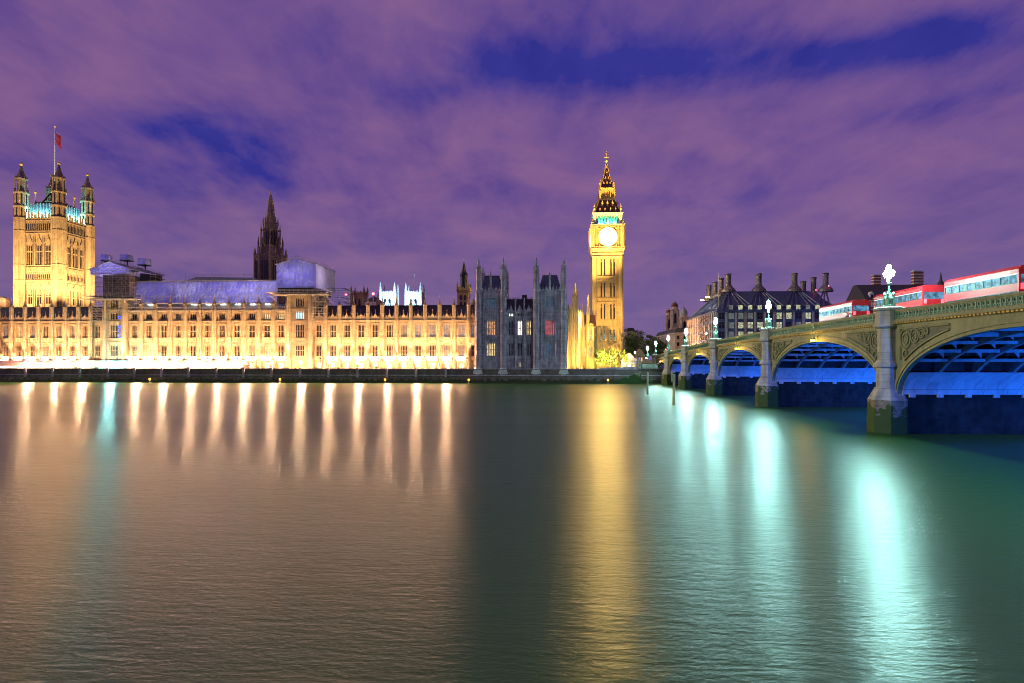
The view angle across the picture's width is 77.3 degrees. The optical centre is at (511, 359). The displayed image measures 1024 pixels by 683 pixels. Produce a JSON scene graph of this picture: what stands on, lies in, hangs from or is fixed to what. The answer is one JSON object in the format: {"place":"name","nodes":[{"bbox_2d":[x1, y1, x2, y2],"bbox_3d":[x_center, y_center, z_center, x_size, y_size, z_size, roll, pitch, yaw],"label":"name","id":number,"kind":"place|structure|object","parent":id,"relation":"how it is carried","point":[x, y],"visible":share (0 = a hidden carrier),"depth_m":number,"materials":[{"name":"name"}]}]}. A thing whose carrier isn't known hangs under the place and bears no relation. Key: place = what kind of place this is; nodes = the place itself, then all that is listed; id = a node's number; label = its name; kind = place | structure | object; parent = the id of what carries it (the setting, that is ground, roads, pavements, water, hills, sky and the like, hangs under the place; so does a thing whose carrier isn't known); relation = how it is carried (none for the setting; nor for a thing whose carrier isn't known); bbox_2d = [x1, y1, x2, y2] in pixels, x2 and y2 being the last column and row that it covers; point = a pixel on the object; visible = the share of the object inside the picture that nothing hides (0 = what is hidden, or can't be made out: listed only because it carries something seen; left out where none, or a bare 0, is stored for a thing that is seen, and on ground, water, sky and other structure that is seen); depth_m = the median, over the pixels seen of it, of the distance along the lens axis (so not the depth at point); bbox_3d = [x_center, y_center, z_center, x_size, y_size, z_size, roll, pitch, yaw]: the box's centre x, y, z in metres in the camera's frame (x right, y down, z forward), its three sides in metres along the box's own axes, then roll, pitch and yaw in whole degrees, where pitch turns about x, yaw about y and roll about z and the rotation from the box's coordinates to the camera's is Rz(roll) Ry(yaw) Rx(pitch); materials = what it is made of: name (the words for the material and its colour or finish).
{"place":"outdoors","nodes":[
{"label":"outdoors","id":0,"kind":"place"},
{"bbox_2d":[0,296,9,306],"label":"domed turret","id":1,"kind":"object","parent":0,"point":[4,301],"visible":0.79,"depth_m":282.49,"materials":[{"name":"brown stone"}]},
{"bbox_2d":[13,126,94,306],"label":"square tower","id":2,"kind":"structure","parent":0,"point":[54,247],"depth_m":287.54,"materials":[{"name":"stone"}]},
{"bbox_2d":[27,239,32,264],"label":"window","id":3,"kind":"structure","parent":2,"relation":"in","point":[29,245],"depth_m":287.67,"materials":[{"name":"orange glass"}]},
{"bbox_2d":[36,239,41,263],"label":"window","id":4,"kind":"structure","parent":2,"relation":"in","point":[38,246],"depth_m":287.46,"materials":[{"name":"orange glass"}]},
{"bbox_2d":[45,239,50,263],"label":"window","id":5,"kind":"structure","parent":2,"relation":"in","point":[48,246],"depth_m":287.25,"materials":[{"name":"orange glass"}]},
{"bbox_2d":[46,289,50,303],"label":"window","id":6,"kind":"structure","parent":2,"relation":"in","point":[48,295],"depth_m":287.18,"materials":[{"name":"yellow glass"}]},
{"bbox_2d":[67,241,69,265],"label":"window","id":7,"kind":"structure","parent":2,"relation":"in","point":[68,245],"depth_m":292.42,"materials":[{"name":"orange glass"}]},
{"bbox_2d":[73,243,76,267],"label":"window","id":8,"kind":"structure","parent":2,"relation":"in","point":[74,247],"depth_m":296.66,"materials":[{"name":"orange glass"}]},
{"bbox_2d":[80,245,83,268],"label":"window","id":9,"kind":"structure","parent":2,"relation":"in","point":[81,249],"depth_m":300.67,"materials":[{"name":"orange glass"}]},
{"bbox_2d":[253,190,287,302],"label":"spire tower","id":10,"kind":"structure","parent":0,"point":[270,251],"depth_m":309.92,"materials":[{"name":"brown stone"}]},
{"bbox_2d":[350,286,368,305],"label":"church tower","id":11,"kind":"structure","parent":0,"point":[360,297],"depth_m":436.96,"materials":[{"name":"brown stone"}]},
{"bbox_2d":[364,296,384,304],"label":"hall","id":12,"kind":"structure","parent":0,"point":[371,300],"depth_m":429.76,"materials":[{"name":"stone"}]},
{"bbox_2d":[379,282,398,304],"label":"church tower","id":13,"kind":"structure","parent":0,"point":[389,297],"depth_m":526.87,"materials":[{"name":"stone"}]},
{"bbox_2d":[405,282,424,304],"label":"church tower","id":14,"kind":"structure","parent":0,"point":[417,297],"depth_m":525.59,"materials":[{"name":"stone"}]},
{"bbox_2d":[456,262,470,304],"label":"stair tower","id":15,"kind":"structure","parent":0,"point":[463,291],"depth_m":299.22,"materials":[{"name":"brown stone"}]},
{"bbox_2d":[0,382,1023,682],"bbox_3d":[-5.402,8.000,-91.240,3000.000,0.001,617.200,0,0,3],"label":"river water","id":16,"kind":"structure","parent":0,"point":[392,534],"depth_m":28.63,"materials":[{"name":"green liquid"}]},
{"bbox_2d":[0,367,663,383],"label":"river wall","id":17,"kind":"structure","parent":16,"relation":"in","point":[285,375],"depth_m":220.09,"materials":[{"name":"grey stone"}]},
{"bbox_2d":[473,257,568,374],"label":"palace pavilion","id":18,"kind":"structure","parent":17,"relation":"on","point":[524,332],"depth_m":217.85,"materials":[{"name":"grey stone"}]},
{"bbox_2d":[486,343,494,355],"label":"window","id":19,"kind":"structure","parent":18,"relation":"in","point":[490,347],"depth_m":218.90,"materials":[{"name":"yellow glass"}]},
{"bbox_2d":[486,321,494,334],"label":"window","id":20,"kind":"structure","parent":18,"relation":"in","point":[490,325],"depth_m":218.90,"materials":[{"name":"orange glass"}]},
{"bbox_2d":[486,298,494,306],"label":"window","id":21,"kind":"structure","parent":18,"relation":"in","point":[490,302],"depth_m":219.01,"materials":[{"name":"blue glass"}]},
{"bbox_2d":[517,321,521,334],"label":"window","id":22,"kind":"structure","parent":18,"relation":"in","point":[519,323],"depth_m":219.55,"materials":[{"name":"white glass"}]},
{"bbox_2d":[526,321,530,334],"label":"window","id":23,"kind":"structure","parent":18,"relation":"in","point":[528,323],"depth_m":219.39,"materials":[{"name":"yellow glass"}]},
{"bbox_2d":[545,343,553,355],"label":"window","id":24,"kind":"structure","parent":18,"relation":"in","point":[549,347],"depth_m":217.73,"materials":[{"name":"blue glass"}]},
{"bbox_2d":[545,321,553,334],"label":"window","id":25,"kind":"structure","parent":18,"relation":"in","point":[549,325],"depth_m":217.84,"materials":[{"name":"red glass"}]},
{"bbox_2d":[545,298,553,306],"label":"window","id":26,"kind":"structure","parent":18,"relation":"in","point":[549,302],"depth_m":217.84,"materials":[{"name":"blue glass"}]},
{"bbox_2d":[600,357,658,383],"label":"river stairs","id":27,"kind":"structure","parent":17,"relation":"on","point":[635,378],"depth_m":212.54,"materials":[{"name":"stone"}]},
{"bbox_2d":[671,372,674,404],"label":"mooring post","id":28,"kind":"object","parent":16,"relation":"in","point":[673,381],"visible":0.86,"depth_m":112.18,"materials":[{"name":"grey wood"}]},
{"bbox_2d":[651,291,1023,434],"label":"road bridge","id":29,"kind":"structure","parent":16,"relation":"in","point":[954,367],"depth_m":69.17,"materials":[{"name":"metal"}]},
{"bbox_2d":[765,298,771,327],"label":"bridge lamp","id":30,"kind":"object","parent":29,"relation":"on","point":[768,322],"visible":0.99,"depth_m":109.27,"materials":[{"name":"grey glass"}]},
{"bbox_2d":[819,300,869,321],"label":"double decker bus","id":31,"kind":"object","parent":29,"relation":"on","point":[843,309],"visible":0.41,"depth_m":92.18,"materials":[{"name":"red metal"}]},
{"bbox_2d":[883,262,895,306],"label":"bridge lamp","id":32,"kind":"object","parent":29,"relation":"on","point":[888,298],"visible":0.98,"depth_m":70.41,"materials":[{"name":"grey glass"}]},
{"bbox_2d":[874,285,943,312],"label":"double decker bus","id":33,"kind":"object","parent":29,"relation":"on","point":[922,295],"visible":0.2,"depth_m":73.98,"materials":[{"name":"red metal"}]},
{"bbox_2d":[944,265,1023,302],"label":"double decker bus","id":34,"kind":"object","parent":29,"relation":"on","point":[1002,281],"visible":0.45,"depth_m":62.30,"materials":[{"name":"red metal"}]},
{"bbox_2d":[0,0,1023,359],"label":"sky","id":35,"kind":"structure","parent":0,"point":[401,142],"materials":[{"name":"purple"}]},
{"bbox_2d":[623,328,634,353],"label":"stone building","id":36,"kind":"structure","parent":0,"point":[629,330],"depth_m":416.73,"materials":[{"name":"stone"}]},
{"bbox_2d":[623,332,640,350],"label":"tree","id":37,"kind":"object","parent":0,"point":[634,343],"visible":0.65,"depth_m":325.15,"materials":[{"name":"green plant"}]},
{"bbox_2d":[665,307,670,330],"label":"domed tower","id":38,"kind":"structure","parent":0,"point":[667,321],"depth_m":434.52,"materials":[{"name":"brown stone"}]},
{"bbox_2d":[669,300,678,329],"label":"domed tower","id":39,"kind":"structure","parent":0,"point":[674,317],"depth_m":414.47,"materials":[{"name":"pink stone"}]},
{"bbox_2d":[679,306,688,327],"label":"domed tower","id":40,"kind":"structure","parent":0,"point":[683,317],"depth_m":384.62,"materials":[{"name":"grey stone"}]},
{"bbox_2d":[687,273,833,345],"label":"office block","id":41,"kind":"structure","parent":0,"point":[731,309],"depth_m":268.50,"materials":[{"name":"grey metal"}]},
{"bbox_2d":[846,270,928,313],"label":"brick house","id":42,"kind":"structure","parent":0,"point":[868,292],"depth_m":326.91,"materials":[{"name":"brick"}]},
{"label":"ground","id":43,"kind":"structure","parent":0,"visible":0},
{"bbox_2d":[93,320,101,359],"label":"palace bay","id":44,"kind":"object","parent":43,"relation":"on","point":[97,339],"visible":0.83,"depth_m":236.12,"materials":[{"name":"stone"}]},
{"bbox_2d":[567,283,584,368],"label":"palace wing","id":45,"kind":"structure","parent":43,"relation":"on","point":[575,340],"depth_m":248.00,"materials":[{"name":"beige stone"}]},
{"bbox_2d":[582,297,595,368],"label":"palace wing","id":46,"kind":"structure","parent":43,"relation":"on","point":[589,322],"depth_m":269.94,"materials":[{"name":"beige stone"}]},
{"bbox_2d":[589,151,624,368],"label":"clock tower","id":47,"kind":"structure","parent":43,"relation":"on","point":[606,238],"depth_m":279.34,"materials":[{"name":"gold stone"}]},
{"bbox_2d":[601,259,614,274],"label":"slit windows","id":48,"kind":"structure","parent":47,"relation":"in","point":[601,259],"depth_m":279.44,"materials":[{"name":"brown glass"}]},
{"bbox_2d":[601,283,614,296],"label":"slit windows","id":49,"kind":"structure","parent":47,"relation":"in","point":[601,283],"depth_m":279.44,"materials":[{"name":"brown glass"}]},
{"bbox_2d":[601,304,614,318],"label":"slit windows","id":50,"kind":"structure","parent":47,"relation":"in","point":[601,304],"depth_m":279.44,"materials":[{"name":"brown glass"}]},
{"bbox_2d":[594,348,627,366],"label":"bush","id":51,"kind":"object","parent":43,"relation":"on","point":[611,357],"visible":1,"depth_m":259.15,"materials":[{"name":"yellow plant"}]},
{"bbox_2d":[620,353,637,366],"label":"kiosk","id":52,"kind":"object","parent":43,"relation":"on","point":[632,361],"visible":0.74,"depth_m":259.47,"materials":[{"name":"white stone"}]},
{"bbox_2d":[623,330,645,354],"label":"tree","id":53,"kind":"object","parent":43,"relation":"on","point":[638,334],"visible":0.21,"depth_m":375.85,"materials":[{"name":"green plant"}]},
{"bbox_2d":[634,348,644,363],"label":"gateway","id":54,"kind":"object","parent":43,"relation":"on","point":[639,353],"visible":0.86,"depth_m":272.31,"materials":[{"name":"brown stone"}]},
{"bbox_2d":[637,334,660,357],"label":"tree","id":55,"kind":"object","parent":43,"relation":"on","point":[644,342],"visible":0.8,"depth_m":364.45,"materials":[{"name":"green plant"}]},
{"bbox_2d":[654,340,666,353],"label":"tree","id":56,"kind":"object","parent":43,"relation":"on","point":[662,345],"visible":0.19,"depth_m":364.38,"materials":[{"name":"green plant"}]},
{"bbox_2d":[656,328,686,350],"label":"stone building","id":57,"kind":"structure","parent":43,"relation":"on","point":[677,336],"depth_m":341.34,"materials":[{"name":"stone"}]},
{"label":"terrace paving","id":58,"kind":"structure","parent":0,"visible":0},
{"bbox_2d":[0,360,95,367],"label":"marquee","id":59,"kind":"object","parent":58,"relation":"on","point":[44,363],"visible":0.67,"depth_m":229.71,"materials":[{"name":"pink fabric"}]},
{"bbox_2d":[0,297,101,359],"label":"palace wing","id":60,"kind":"structure","parent":58,"relation":"on","point":[50,332],"depth_m":236.45,"materials":[{"name":"beige stone"}]},
{"bbox_2d":[91,360,129,367],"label":"marquee","id":61,"kind":"object","parent":58,"relation":"on","point":[112,363],"visible":0.67,"depth_m":228.04,"materials":[{"name":"white fabric"}]},
{"bbox_2d":[101,295,135,359],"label":"palace tower","id":62,"kind":"structure","parent":58,"relation":"on","point":[113,346],"depth_m":233.39,"materials":[{"name":"stone"}]},
{"bbox_2d":[111,345,117,355],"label":"window","id":63,"kind":"structure","parent":62,"relation":"in","point":[114,348],"depth_m":233.76,"materials":[{"name":"glass"}]},
{"bbox_2d":[111,324,117,337],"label":"window","id":64,"kind":"structure","parent":62,"relation":"in","point":[114,327],"depth_m":233.79,"materials":[{"name":"glass"}]},
{"bbox_2d":[103,275,138,295],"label":"tower upper stage","id":65,"kind":"object","parent":62,"relation":"on","point":[116,291],"visible":0.5,"depth_m":234.44,"materials":[{"name":"brown stone"}]},
{"bbox_2d":[126,360,248,367],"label":"marquee","id":66,"kind":"object","parent":58,"relation":"on","point":[185,363],"visible":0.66,"depth_m":226.72,"materials":[{"name":"beige fabric"}]},
{"bbox_2d":[126,294,286,367],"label":"palace wing","id":67,"kind":"structure","parent":58,"relation":"on","point":[228,334],"depth_m":232.71,"materials":[{"name":"beige stone"}]},
{"bbox_2d":[84,293,141,309],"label":"scaffold deck","id":68,"kind":"structure","parent":67,"relation":"on","point":[98,297],"depth_m":230.88,"materials":[{"name":"metal"}]},
{"bbox_2d":[95,272,139,295],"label":"scaffolding","id":69,"kind":"object","parent":68,"relation":"on","point":[124,286],"visible":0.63,"depth_m":232.59,"materials":[{"name":"metal"}]},
{"bbox_2d":[89,259,159,276],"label":"sheeted shelter","id":70,"kind":"object","parent":69,"relation":"on","point":[111,268],"visible":0.94,"depth_m":232.54,"materials":[{"name":"plastic"}]},
{"bbox_2d":[100,254,112,261],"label":"sheeted box","id":71,"kind":"object","parent":70,"relation":"on","point":[105,257],"visible":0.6,"depth_m":236.37,"materials":[{"name":"black metal"}]},
{"bbox_2d":[119,254,133,264],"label":"sheeted box","id":72,"kind":"object","parent":70,"relation":"on","point":[127,258],"visible":0.74,"depth_m":240.11,"materials":[{"name":"black metal"}]},
{"bbox_2d":[137,258,150,273],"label":"sheeted box","id":73,"kind":"object","parent":70,"relation":"on","point":[144,262],"visible":0.85,"depth_m":246.95,"materials":[{"name":"grey plastic"}]},
{"bbox_2d":[140,273,161,280],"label":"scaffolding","id":74,"kind":"object","parent":70,"relation":"attached to","point":[144,277],"visible":0.79,"depth_m":242.15,"materials":[{"name":"black metal"}]},
{"bbox_2d":[133,280,278,308],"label":"sheeted roof","id":75,"kind":"structure","parent":67,"relation":"on","point":[251,292],"depth_m":233.57,"materials":[{"name":"plastic"}]},
{"bbox_2d":[186,273,259,280],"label":"scaffold roof","id":76,"kind":"structure","parent":75,"relation":"on","point":[214,278],"depth_m":273.90,"materials":[{"name":"metal"}]},
{"bbox_2d":[205,325,210,336],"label":"window","id":77,"kind":"structure","parent":67,"relation":"in","point":[207,327],"depth_m":233.59,"materials":[{"name":"glass"}]},
{"bbox_2d":[249,325,254,336],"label":"window","id":78,"kind":"structure","parent":67,"relation":"in","point":[251,327],"depth_m":232.62,"materials":[{"name":"glass"}]},
{"bbox_2d":[264,325,269,336],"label":"window","id":79,"kind":"structure","parent":67,"relation":"in","point":[266,327],"depth_m":232.28,"materials":[{"name":"glass"}]},
{"bbox_2d":[286,295,328,367],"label":"palace tower","id":80,"kind":"structure","parent":58,"relation":"on","point":[299,329],"depth_m":229.32,"materials":[{"name":"stone"}]},
{"bbox_2d":[296,345,303,355],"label":"window","id":81,"kind":"structure","parent":80,"relation":"in","point":[299,348],"depth_m":229.75,"materials":[{"name":"glass"}]},
{"bbox_2d":[296,324,303,336],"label":"window","id":82,"kind":"structure","parent":80,"relation":"in","point":[299,327],"depth_m":229.75,"materials":[{"name":"glass"}]},
{"bbox_2d":[296,298,303,306],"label":"window","id":83,"kind":"structure","parent":80,"relation":"in","point":[299,301],"depth_m":229.75,"materials":[{"name":"glass"}]},
{"bbox_2d":[312,295,474,368],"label":"palace wing","id":84,"kind":"structure","parent":58,"relation":"on","point":[400,334],"depth_m":228.81,"materials":[{"name":"beige stone"}]},
{"bbox_2d":[310,295,328,319],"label":"scaffolding","id":85,"kind":"object","parent":84,"relation":"on","point":[315,301],"visible":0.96,"depth_m":227.97,"materials":[{"name":"metal"}]},
{"bbox_2d":[266,289,332,305],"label":"scaffold deck","id":86,"kind":"structure","parent":85,"relation":"on","point":[285,294],"depth_m":227.28,"materials":[{"name":"metal"}]},
{"bbox_2d":[278,288,330,296],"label":"black scaffold","id":87,"kind":"object","parent":86,"relation":"on","point":[313,290],"visible":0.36,"depth_m":229.09,"materials":[{"name":"metal"}]},
{"bbox_2d":[275,256,335,292],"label":"sheeted shelter","id":88,"kind":"object","parent":86,"relation":"on","point":[295,273],"visible":0.99,"depth_m":228.50,"materials":[{"name":"plastic"}]},
{"bbox_2d":[330,324,335,336],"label":"window","id":89,"kind":"structure","parent":84,"relation":"in","point":[332,326],"depth_m":230.87,"materials":[{"name":"glass"}]},
{"bbox_2d":[322,288,350,305],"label":"scaffolding","id":90,"kind":"object","parent":84,"relation":"on","point":[345,299],"visible":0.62,"depth_m":239.66,"materials":[{"name":"metal"}]},
{"bbox_2d":[344,324,349,336],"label":"window","id":91,"kind":"structure","parent":84,"relation":"in","point":[346,326],"depth_m":230.59,"materials":[{"name":"glass"}]},
{"bbox_2d":[358,324,363,336],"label":"window","id":92,"kind":"structure","parent":84,"relation":"in","point":[360,326],"depth_m":230.25,"materials":[{"name":"glass"}]},
{"bbox_2d":[387,324,392,336],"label":"window","id":93,"kind":"structure","parent":84,"relation":"in","point":[389,326],"depth_m":229.63,"materials":[{"name":"glass"}]},
{"bbox_2d":[401,324,406,336],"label":"window","id":94,"kind":"structure","parent":84,"relation":"in","point":[403,326],"depth_m":229.30,"materials":[{"name":"glass"}]},
{"bbox_2d":[415,324,420,336],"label":"window","id":95,"kind":"structure","parent":84,"relation":"in","point":[417,326],"depth_m":229.02,"materials":[{"name":"glass"}]},
{"bbox_2d":[430,324,435,336],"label":"window","id":96,"kind":"structure","parent":84,"relation":"in","point":[432,326],"depth_m":228.74,"materials":[{"name":"glass"}]},
{"bbox_2d":[444,324,449,336],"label":"window","id":97,"kind":"structure","parent":84,"relation":"in","point":[446,326],"depth_m":228.40,"materials":[{"name":"glass"}]},
{"bbox_2d":[458,345,464,355],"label":"window","id":98,"kind":"structure","parent":84,"relation":"in","point":[461,348],"depth_m":228.12,"materials":[{"name":"glass"}]},
{"bbox_2d":[458,324,464,336],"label":"window","id":99,"kind":"structure","parent":84,"relation":"in","point":[461,327],"depth_m":228.12,"materials":[{"name":"glass"}]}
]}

